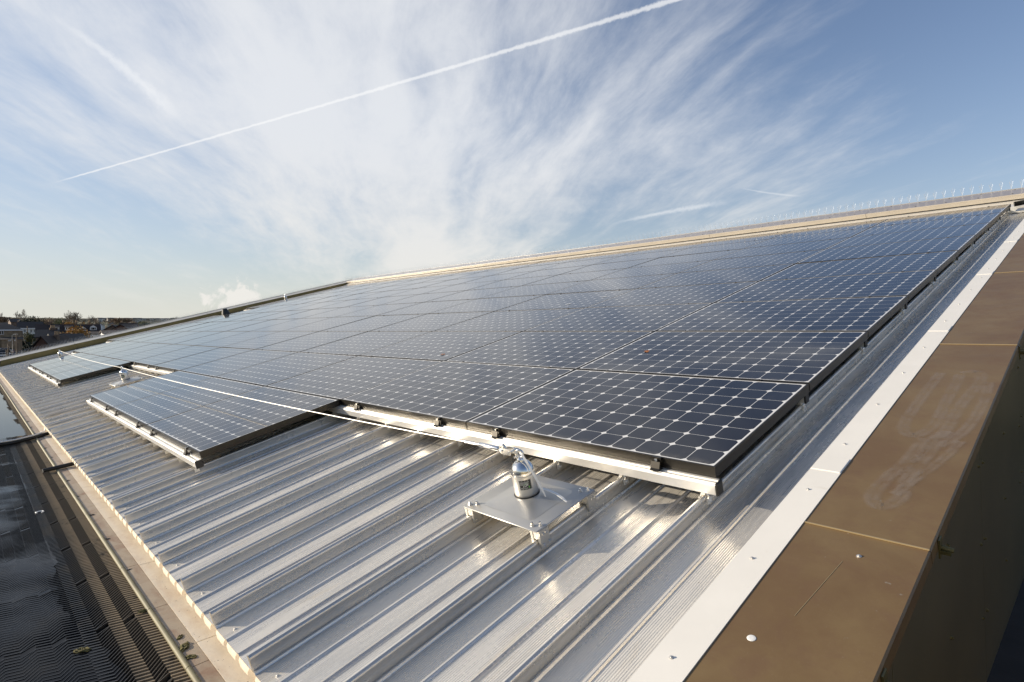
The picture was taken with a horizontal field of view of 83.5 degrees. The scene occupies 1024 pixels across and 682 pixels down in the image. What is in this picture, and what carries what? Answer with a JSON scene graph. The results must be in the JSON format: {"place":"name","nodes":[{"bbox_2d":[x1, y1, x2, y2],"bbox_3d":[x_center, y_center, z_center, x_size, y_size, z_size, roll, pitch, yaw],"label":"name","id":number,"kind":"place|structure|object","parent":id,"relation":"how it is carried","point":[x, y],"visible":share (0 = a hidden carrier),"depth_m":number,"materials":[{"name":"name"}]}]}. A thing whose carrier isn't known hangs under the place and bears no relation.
{"place":"outdoors","nodes":[
{"label":"outdoors","id":0,"kind":"place"},
{"bbox_2d":[0,393,126,681],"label":"water","id":1,"kind":"structure","parent":0,"point":[9,427],"depth_m":2.48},
{"bbox_2d":[0,489,31,509],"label":"ribbed mat","id":2,"kind":"object","parent":1,"relation":"in","point":[23,505],"visible":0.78,"depth_m":4.15,"materials":[{"name":"rubber"}]},
{"bbox_2d":[0,506,39,533],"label":"ribbed mat","id":3,"kind":"object","parent":1,"relation":"in","point":[31,517],"visible":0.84,"depth_m":3.73,"materials":[{"name":"rubber"}]},
{"bbox_2d":[9,441,40,453],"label":"ribbed mat","id":4,"kind":"object","parent":1,"relation":"in","point":[24,447],"visible":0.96,"depth_m":5.99,"materials":[{"name":"rubber"}]},
{"bbox_2d":[0,637,97,681],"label":"ribbed mat","id":5,"kind":"object","parent":1,"relation":"in","point":[63,642],"visible":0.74,"depth_m":2.10,"materials":[{"name":"rubber"}]},
{"bbox_2d":[32,497,84,525],"bbox_3d":[-3.065,1.159,3.876,0.232,0.030,0.589,-5,5,-43],"label":"ribbed mat","id":6,"kind":"object","parent":1,"relation":"in","point":[65,509],"visible":0.89,"depth_m":3.85,"materials":[{"name":"rubber"}]},
{"bbox_2d":[40,318,156,326],"bbox_3d":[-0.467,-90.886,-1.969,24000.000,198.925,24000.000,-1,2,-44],"label":"ground","id":7,"kind":"structure","parent":0,"point":[92,322],"depth_m":1007.62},
{"bbox_2d":[0,337,22,351],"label":"brick annexe","id":8,"kind":"structure","parent":7,"relation":"on","point":[5,341],"depth_m":170.78,"materials":[{"name":"brick"}]},
{"bbox_2d":[0,324,23,347],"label":"brick house","id":9,"kind":"structure","parent":7,"relation":"on","point":[8,330],"depth_m":174.97,"materials":[{"name":"brick"}]},
{"bbox_2d":[28,331,72,351],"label":"gabled house","id":10,"kind":"structure","parent":7,"relation":"on","point":[41,342],"depth_m":101.82,"materials":[{"name":"red brick"}]},
{"bbox_2d":[35,320,101,333],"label":"terrace house","id":11,"kind":"structure","parent":7,"relation":"on","point":[88,326],"depth_m":164.30,"materials":[{"name":"brown brick"}]},
{"bbox_3d":[-2.820,3.107,9.761,17.000,10.300,27.790,-1,2,-44],"label":"building wall","id":12,"kind":"object","parent":7,"relation":"on","visible":0},
{"bbox_2d":[0,280,349,366],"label":"verge parapet","id":13,"kind":"structure","parent":12,"relation":"on","point":[27,356],"depth_m":19.20,"materials":[{"name":"grey metal"}]},
{"bbox_2d":[0,211,1023,681],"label":"metal roof","id":14,"kind":"structure","parent":12,"relation":"attached to","point":[324,547],"depth_m":2.46,"materials":[{"name":"metal"}]},
{"bbox_2d":[28,365,61,387],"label":"mounting rail","id":15,"kind":"object","parent":14,"relation":"attached to","point":[48,378],"visible":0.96,"depth_m":10.98,"materials":[{"name":"silver metal"}]},
{"bbox_2d":[35,354,99,371],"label":"solar panel","id":16,"kind":"object","parent":15,"relation":"on","point":[62,363],"visible":0.79,"depth_m":12.64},
{"bbox_2d":[42,356,112,376],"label":"solar panel","id":17,"kind":"object","parent":15,"relation":"on","point":[59,369],"visible":0.74,"depth_m":11.50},
{"bbox_2d":[50,359,131,382],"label":"solar panel","id":18,"kind":"object","parent":15,"relation":"on","point":[76,373],"visible":0.97,"depth_m":10.16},
{"bbox_2d":[110,366,143,388],"bbox_3d":[-5.653,0.510,8.376,0.370,0.311,0.457,-21,15,-41],"label":"anchor post","id":19,"kind":"object","parent":14,"relation":"on","point":[125,377],"visible":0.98,"depth_m":8.34,"materials":[{"name":"metal"}]},
{"bbox_2d":[59,350,514,455],"bbox_3d":[-5.908,0.378,8.659,0.093,0.073,17.139,-1,2,-43],"label":"safety cable","id":20,"kind":"object","parent":19,"relation":"attached to","point":[506,450],"visible":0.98,"depth_m":2.84,"materials":[{"name":"silver metal"}]},
{"bbox_2d":[86,397,203,472],"bbox_3d":[-3.724,0.792,5.546,0.048,0.152,4.770,-21,15,-41],"label":"mounting rail","id":21,"kind":"object","parent":14,"relation":"attached to","point":[186,456],"visible":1,"depth_m":4.74,"materials":[{"name":"silver metal"}]},
{"bbox_2d":[90,371,212,410],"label":"solar panel","id":22,"kind":"object","parent":21,"relation":"on","point":[111,398],"visible":0.81,"depth_m":6.93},
{"bbox_2d":[113,377,262,429],"bbox_3d":[-3.341,0.597,5.883,1.040,0.048,1.556,-21,15,-41],"label":"solar panel","id":23,"kind":"object","parent":21,"relation":"on","point":[145,411],"visible":0.86,"depth_m":5.78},
{"bbox_2d":[146,386,339,457],"bbox_3d":[-2.262,0.616,4.750,1.040,0.046,1.556,-21,15,-41],"label":"solar panel","id":24,"kind":"object","parent":21,"relation":"on","point":[209,429],"visible":1,"depth_m":4.54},
{"bbox_2d":[71,351,723,504],"bbox_3d":[-5.684,0.460,9.073,0.051,0.156,18.852,-21,15,-41],"label":"mounting rail","id":25,"kind":"object","parent":14,"relation":"attached to","point":[655,471],"visible":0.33,"depth_m":2.85,"materials":[{"name":"silver metal"}]},
{"bbox_2d":[92,342,153,355],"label":"solar panel","id":26,"kind":"object","parent":25,"relation":"on","point":[120,349],"visible":0.64,"depth_m":13.34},
{"bbox_2d":[102,343,171,358],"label":"solar panel","id":27,"kind":"object","parent":25,"relation":"on","point":[134,350],"visible":0.69,"depth_m":12.21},
{"bbox_2d":[116,344,192,363],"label":"solar panel","id":28,"kind":"object","parent":25,"relation":"on","point":[152,352],"visible":0.71,"depth_m":11.06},
{"bbox_2d":[133,346,220,367],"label":"solar panel","id":29,"kind":"object","parent":25,"relation":"on","point":[169,356],"visible":0.87,"depth_m":9.89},
{"bbox_2d":[153,347,254,371],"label":"solar panel","id":30,"kind":"object","parent":25,"relation":"on","point":[179,364],"visible":0.77,"depth_m":8.76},
{"bbox_2d":[180,349,296,376],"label":"solar panel","id":31,"kind":"object","parent":25,"relation":"on","point":[222,366],"visible":0.64,"depth_m":7.64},
{"bbox_2d":[216,352,355,385],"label":"solar panel","id":32,"kind":"object","parent":25,"relation":"on","point":[279,369],"visible":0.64,"depth_m":6.49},
{"bbox_2d":[266,356,441,404],"bbox_3d":[-1.526,0.335,5.447,1.040,0.046,1.556,-21,15,-41],"label":"solar panel","id":33,"kind":"object","parent":25,"relation":"on","point":[339,381],"visible":0.73,"depth_m":5.35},
{"bbox_2d":[341,361,574,428],"bbox_3d":[-0.446,0.352,4.314,1.040,0.048,1.556,-21,15,-41],"label":"solar panel","id":34,"kind":"object","parent":25,"relation":"on","point":[456,394],"visible":0.87,"depth_m":4.16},
{"bbox_2d":[466,369,808,477],"bbox_3d":[0.633,0.372,3.181,1.040,0.047,1.556,-21,15,-41],"label":"solar panel","id":35,"kind":"object","parent":25,"relation":"on","point":[711,427],"visible":1,"depth_m":2.96,"materials":[{"name":"glass"}]},
{"bbox_2d":[106,340,808,411],"bbox_3d":[-5.492,0.168,10.341,0.051,0.156,20.363,-21,15,-41],"label":"mounting rail","id":36,"kind":"object","parent":14,"relation":"attached to","point":[805,400],"visible":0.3,"depth_m":2.99,"materials":[{"name":"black metal"}]},
{"bbox_2d":[158,331,223,343],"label":"solar panel","id":37,"kind":"object","parent":36,"relation":"on","point":[188,337],"visible":0.64,"depth_m":12.91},
{"bbox_2d":[176,331,248,345],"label":"solar panel","id":38,"kind":"object","parent":36,"relation":"on","point":[209,338],"visible":0.59,"depth_m":11.79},
{"bbox_2d":[195,331,279,346],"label":"solar panel","id":39,"kind":"object","parent":36,"relation":"on","point":[234,339],"visible":0.64,"depth_m":10.64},
{"bbox_2d":[223,331,318,348],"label":"solar panel","id":40,"kind":"object","parent":36,"relation":"on","point":[267,340],"visible":0.66,"depth_m":9.48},
{"bbox_2d":[257,331,367,351],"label":"solar panel","id":41,"kind":"object","parent":36,"relation":"on","point":[308,341],"visible":0.66,"depth_m":8.34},
{"bbox_2d":[301,331,431,355],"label":"solar panel","id":42,"kind":"object","parent":36,"relation":"on","point":[362,343],"visible":0.64,"depth_m":7.21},
{"bbox_2d":[359,331,521,360],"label":"solar panel","id":43,"kind":"object","parent":36,"relation":"on","point":[433,345],"visible":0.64,"depth_m":6.05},
{"bbox_2d":[445,331,653,368],"bbox_3d":[0.290,0.071,5.010,1.040,0.048,1.556,-21,15,-41],"label":"solar panel","id":44,"kind":"object","parent":36,"relation":"on","point":[566,349],"visible":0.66,"depth_m":4.90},
{"bbox_2d":[577,331,867,390],"bbox_3d":[1.369,0.090,3.877,1.040,0.046,1.556,-21,15,-41],"label":"solar panel","id":45,"kind":"object","parent":36,"relation":"on","point":[812,359],"visible":0.87,"depth_m":3.71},
{"bbox_2d":[464,447,596,548],"bbox_3d":[0.056,0.598,2.446,0.370,0.311,0.457,-21,15,-41],"label":"anchor post","id":46,"kind":"object","parent":14,"relation":"on","point":[518,498],"visible":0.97,"depth_m":2.40,"materials":[{"name":"metal"}]},
{"bbox_2d":[196,296,907,322],"bbox_3d":[-4.020,-0.396,11.734,0.051,0.156,20.363,-21,15,-41],"label":"mounting rail","id":47,"kind":"object","parent":14,"relation":"attached to","point":[905,306],"visible":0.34,"depth_m":4.38,"materials":[{"name":"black metal"}]},
{"bbox_2d":[272,307,342,319],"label":"solar panel","id":48,"kind":"object","parent":47,"relation":"on","point":[305,314],"visible":0.64,"depth_m":13.19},
{"bbox_2d":[300,305,377,318],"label":"solar panel","id":49,"kind":"object","parent":47,"relation":"on","point":[339,311],"visible":0.63,"depth_m":12.03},
{"bbox_2d":[336,302,422,316],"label":"solar panel","id":50,"kind":"object","parent":47,"relation":"on","point":[376,310],"visible":0.66,"depth_m":10.89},
{"bbox_2d":[376,299,474,315],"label":"solar panel","id":51,"kind":"object","parent":47,"relation":"on","point":[425,308],"visible":0.64,"depth_m":9.76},
{"bbox_2d":[428,295,543,313],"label":"solar panel","id":52,"kind":"object","parent":47,"relation":"on","point":[487,304],"visible":0.66,"depth_m":8.61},
{"bbox_2d":[498,289,633,310],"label":"solar panel","id":53,"kind":"object","parent":47,"relation":"on","point":[575,300],"visible":0.64,"depth_m":7.47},
{"bbox_2d":[586,281,758,307],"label":"solar panel","id":54,"kind":"object","parent":47,"relation":"on","point":[704,293],"visible":0.64,"depth_m":6.32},
{"bbox_2d":[715,270,936,302],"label":"solar panel","id":55,"kind":"object","parent":47,"relation":"on","point":[910,284],"visible":0.87,"depth_m":5.14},
{"bbox_2d":[261,271,935,312],"bbox_3d":[-2.744,-0.669,11.864,0.051,0.156,18.798,-21,15,-41],"label":"mounting rail","id":56,"kind":"object","parent":14,"relation":"attached to","point":[932,280],"visible":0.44,"depth_m":5.08,"materials":[{"name":"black metal"}]},
{"bbox_2d":[347,294,418,306],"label":"solar panel","id":57,"kind":"object","parent":56,"relation":"on","point":[381,301],"visible":0.64,"depth_m":12.73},
{"bbox_2d":[382,290,465,304],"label":"solar panel","id":58,"kind":"object","parent":56,"relation":"on","point":[419,298],"visible":0.64,"depth_m":11.59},
{"bbox_2d":[426,286,518,301],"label":"solar panel","id":59,"kind":"object","parent":56,"relation":"on","point":[471,294],"visible":0.64,"depth_m":10.46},
{"bbox_2d":[478,280,588,298],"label":"solar panel","id":60,"kind":"object","parent":56,"relation":"on","point":[539,289],"visible":0.64,"depth_m":9.31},
{"bbox_2d":[547,273,676,294],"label":"solar panel","id":61,"kind":"object","parent":56,"relation":"on","point":[626,283],"visible":0.64,"depth_m":8.17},
{"bbox_2d":[637,263,794,288],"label":"solar panel","id":62,"kind":"object","parent":56,"relation":"on","point":[750,274],"visible":0.64,"depth_m":7.02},
{"bbox_2d":[243,252,957,310],"bbox_3d":[-2.548,-0.961,13.127,0.051,0.156,20.363,-21,15,-41],"label":"mounting rail","id":63,"kind":"object","parent":14,"relation":"attached to","point":[955,259],"visible":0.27,"depth_m":5.78,"materials":[{"name":"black metal"}]},
{"bbox_2d":[386,284,456,296],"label":"solar panel","id":64,"kind":"object","parent":63,"relation":"on","point":[420,290],"visible":0.64,"depth_m":13.43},
{"bbox_2d":[423,280,500,293],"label":"solar panel","id":65,"kind":"object","parent":63,"relation":"on","point":[462,287],"visible":0.66,"depth_m":12.29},
{"bbox_2d":[469,275,555,289],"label":"solar panel","id":66,"kind":"object","parent":63,"relation":"on","point":[512,282],"visible":0.63,"depth_m":11.15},
{"bbox_2d":[523,268,625,285],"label":"solar panel","id":67,"kind":"object","parent":63,"relation":"on","point":[575,277],"visible":0.64,"depth_m":10.01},
{"bbox_2d":[592,260,711,279],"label":"solar panel","id":68,"kind":"object","parent":63,"relation":"on","point":[656,270],"visible":0.66,"depth_m":8.87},
{"bbox_2d":[680,249,824,272],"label":"solar panel","id":69,"kind":"object","parent":63,"relation":"on","point":[765,260],"visible":0.64,"depth_m":7.73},
{"bbox_2d":[761,250,958,280],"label":"solar panel","id":70,"kind":"object","parent":63,"relation":"on","point":[939,262],"visible":0.87,"depth_m":5.86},
{"bbox_2d":[796,235,975,263],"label":"solar panel","id":71,"kind":"object","parent":63,"relation":"on","point":[961,243],"visible":0.87,"depth_m":6.56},
{"bbox_2d":[361,237,975,293],"bbox_3d":[-1.812,-1.243,13.823,0.051,0.156,20.363,-21,15,-41],"label":"mounting rail","id":72,"kind":"object","parent":14,"relation":"attached to","point":[974,242],"visible":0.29,"depth_m":6.47,"materials":[{"name":"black metal"}]},
{"bbox_2d":[461,271,533,283],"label":"solar panel","id":73,"kind":"object","parent":72,"relation":"on","point":[497,277],"visible":0.63,"depth_m":12.99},
{"bbox_2d":[505,265,589,279],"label":"solar panel","id":74,"kind":"object","parent":72,"relation":"on","point":[547,272],"visible":0.66,"depth_m":11.85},
{"bbox_2d":[560,258,656,274],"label":"solar panel","id":75,"kind":"object","parent":72,"relation":"on","point":[612,266],"visible":0.67,"depth_m":10.71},
{"bbox_2d":[630,249,740,267],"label":"solar panel","id":76,"kind":"object","parent":72,"relation":"on","point":[689,258],"visible":0.63,"depth_m":9.58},
{"bbox_2d":[714,237,849,259],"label":"solar panel","id":77,"kind":"object","parent":72,"relation":"on","point":[792,247],"visible":0.63,"depth_m":8.43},
{"bbox_2d":[827,222,989,248],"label":"solar panel","id":78,"kind":"object","parent":72,"relation":"on","point":[977,230],"visible":0.87,"depth_m":7.27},
{"bbox_2d":[344,188,1023,285],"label":"ridge parapet","id":79,"kind":"structure","parent":14,"relation":"on","point":[1005,197],"depth_m":11.71,"materials":[{"name":"beige paint"}]},
{"bbox_2d":[542,330,867,354],"bbox_3d":[-4.756,-0.114,11.037,0.051,0.156,20.363,-21,15,-41],"label":"mounting rail","id":80,"kind":"object","parent":14,"relation":"attached to","point":[865,344],"visible":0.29,"depth_m":3.68,"materials":[{"name":"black metal"}]},
{"bbox_2d":[207,320,268,330],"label":"solar panel","id":81,"kind":"object","parent":80,"relation":"on","point":[236,325],"visible":0.66,"depth_m":13.62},
{"bbox_2d":[228,319,295,330],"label":"solar panel","id":82,"kind":"object","parent":80,"relation":"on","point":[260,325],"visible":0.6,"depth_m":12.49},
{"bbox_2d":[253,317,331,330],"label":"solar panel","id":83,"kind":"object","parent":80,"relation":"on","point":[290,324],"visible":0.64,"depth_m":11.34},
{"bbox_2d":[284,316,372,330],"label":"solar panel","id":84,"kind":"object","parent":80,"relation":"on","point":[329,323],"visible":0.66,"depth_m":10.19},
{"bbox_2d":[323,314,424,330],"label":"solar panel","id":85,"kind":"object","parent":80,"relation":"on","point":[371,323],"visible":0.66,"depth_m":9.05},
{"bbox_2d":[372,311,493,330],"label":"solar panel","id":86,"kind":"object","parent":80,"relation":"on","point":[431,322],"visible":0.66,"depth_m":7.91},
{"bbox_2d":[436,308,582,331],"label":"solar panel","id":87,"kind":"object","parent":80,"relation":"on","point":[521,320],"visible":0.66,"depth_m":6.76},
{"bbox_2d":[525,303,712,331],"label":"solar panel","id":88,"kind":"object","parent":80,"relation":"on","point":[654,318],"visible":0.66,"depth_m":5.61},
{"bbox_2d":[656,296,907,337],"bbox_3d":[2.105,-0.193,4.574,1.040,0.047,1.556,-21,15,-41],"label":"solar panel","id":89,"kind":"object","parent":80,"relation":"on","point":[871,315],"visible":0.87,"depth_m":4.43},
{"bbox_2d":[628,219,1023,681],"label":"parapet wall","id":90,"kind":"structure","parent":12,"relation":"on","point":[885,542],"depth_m":2.02,"materials":[{"name":"brown metal"}]},
{"bbox_2d":[0,373,259,681],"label":"eave gutter","id":91,"kind":"object","parent":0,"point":[173,614],"visible":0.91,"depth_m":2.72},
{"bbox_2d":[0,0,1023,317],"label":"sky","id":92,"kind":"structure","parent":0,"point":[159,158],"materials":[{"name":"blue"}]},
{"bbox_2d":[987,579,1023,681],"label":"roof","id":93,"kind":"structure","parent":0,"point":[1008,664],"depth_m":2.84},
{"label":"flat roof","id":94,"kind":"structure","parent":0,"visible":0},
{"bbox_2d":[0,527,49,562],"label":"ribbed mat","id":95,"kind":"object","parent":94,"relation":"on","point":[38,531],"visible":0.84,"depth_m":3.30,"materials":[{"name":"rubber"}]},
{"bbox_2d":[12,449,46,462],"bbox_3d":[-4.693,1.132,5.583,0.232,0.030,0.589,-5,5,-44],"label":"ribbed mat","id":96,"kind":"object","parent":94,"relation":"on","point":[26,456],"visible":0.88,"depth_m":5.58,"materials":[{"name":"rubber"}]},
{"bbox_2d":[0,554,62,601],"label":"ribbed mat","id":97,"kind":"object","parent":94,"relation":"on","point":[56,579],"visible":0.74,"depth_m":2.81,"materials":[{"name":"rubber"}]},
{"bbox_2d":[16,458,52,474],"bbox_3d":[-4.286,1.138,5.157,0.232,0.030,0.589,-5,5,-44],"label":"ribbed mat","id":98,"kind":"object","parent":94,"relation":"on","point":[31,467],"visible":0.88,"depth_m":5.15,"materials":[{"name":"rubber"}]},
{"bbox_2d":[0,588,80,656],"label":"ribbed mat","id":99,"kind":"object","parent":94,"relation":"on","point":[63,599],"visible":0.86,"depth_m":2.42,"materials":[{"name":"rubber"}]},
{"bbox_2d":[21,470,62,487],"bbox_3d":[-3.879,1.147,4.730,0.232,0.030,0.589,-5,4,-43],"label":"ribbed mat","id":100,"kind":"object","parent":94,"relation":"on","point":[36,479],"visible":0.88,"depth_m":4.71,"materials":[{"name":"rubber"}]},
{"bbox_2d":[26,482,72,504],"bbox_3d":[-3.472,1.152,4.302,0.232,0.030,0.589,-5,4,-43],"label":"ribbed mat","id":101,"kind":"object","parent":94,"relation":"on","point":[53,492],"visible":0.91,"depth_m":4.28,"materials":[{"name":"rubber"}]},
{"bbox_2d":[40,516,100,551],"bbox_3d":[-2.658,1.166,3.448,0.232,0.030,0.589,-5,5,-43],"label":"ribbed mat","id":102,"kind":"object","parent":94,"relation":"on","point":[61,536],"visible":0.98,"depth_m":3.42,"materials":[{"name":"rubber"}]},
{"bbox_2d":[51,541,120,587],"bbox_3d":[-2.251,1.175,3.021,0.233,0.030,0.589,-5,5,-43],"label":"ribbed mat","id":103,"kind":"object","parent":94,"relation":"on","point":[78,565],"visible":0.94,"depth_m":2.99,"materials":[{"name":"rubber"}]},
{"bbox_2d":[64,572,147,633],"bbox_3d":[-1.844,1.182,2.594,0.233,0.031,0.589,-5,4,-43],"label":"ribbed mat","id":104,"kind":"object","parent":94,"relation":"on","point":[97,606],"visible":0.94,"depth_m":2.56,"materials":[{"name":"rubber"}]},
{"bbox_2d":[82,614,186,681],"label":"ribbed mat","id":105,"kind":"object","parent":94,"relation":"on","point":[139,648],"visible":0.94,"depth_m":2.17,"materials":[{"name":"rubber"}]},
{"label":"rail","id":106,"kind":"object","parent":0,"visible":0},
{"bbox_2d":[537,256,619,270],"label":"solar panel","id":107,"kind":"object","parent":106,"relation":"on","point":[579,263],"visible":0.64,"depth_m":12.56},
{"bbox_2d":[593,249,683,264],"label":"solar panel","id":108,"kind":"object","parent":106,"relation":"on","point":[642,256],"visible":0.64,"depth_m":11.42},
{"bbox_2d":[660,239,767,257],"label":"solar panel","id":109,"kind":"object","parent":106,"relation":"on","point":[717,248],"visible":0.64,"depth_m":10.27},
{"bbox_2d":[747,227,869,247],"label":"solar panel","id":110,"kind":"object","parent":106,"relation":"on","point":[813,237],"visible":0.66,"depth_m":9.13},
{"bbox_2d":[852,212,1000,236],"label":"solar panel","id":111,"kind":"object","parent":106,"relation":"on","point":[991,218],"visible":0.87,"depth_m":7.98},
{"label":"rail","id":112,"kind":"object","parent":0,"visible":0},
{"bbox_2d":[570,248,646,261],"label":"solar panel","id":113,"kind":"object","parent":112,"relation":"on","point":[607,255],"visible":0.63,"depth_m":13.25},
{"bbox_2d":[623,240,711,255],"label":"solar panel","id":114,"kind":"object","parent":112,"relation":"on","point":[670,247],"visible":0.64,"depth_m":12.12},
{"bbox_2d":[690,231,789,247],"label":"solar panel","id":115,"kind":"object","parent":112,"relation":"on","point":[742,239],"visible":0.64,"depth_m":10.97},
{"bbox_2d":[771,219,887,238],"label":"solar panel","id":116,"kind":"object","parent":112,"relation":"on","point":[859,225],"visible":0.63,"depth_m":9.84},
{"bbox_2d":[873,204,1010,226],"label":"solar panel","id":117,"kind":"object","parent":112,"relation":"on","point":[1002,209],"visible":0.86,"depth_m":8.68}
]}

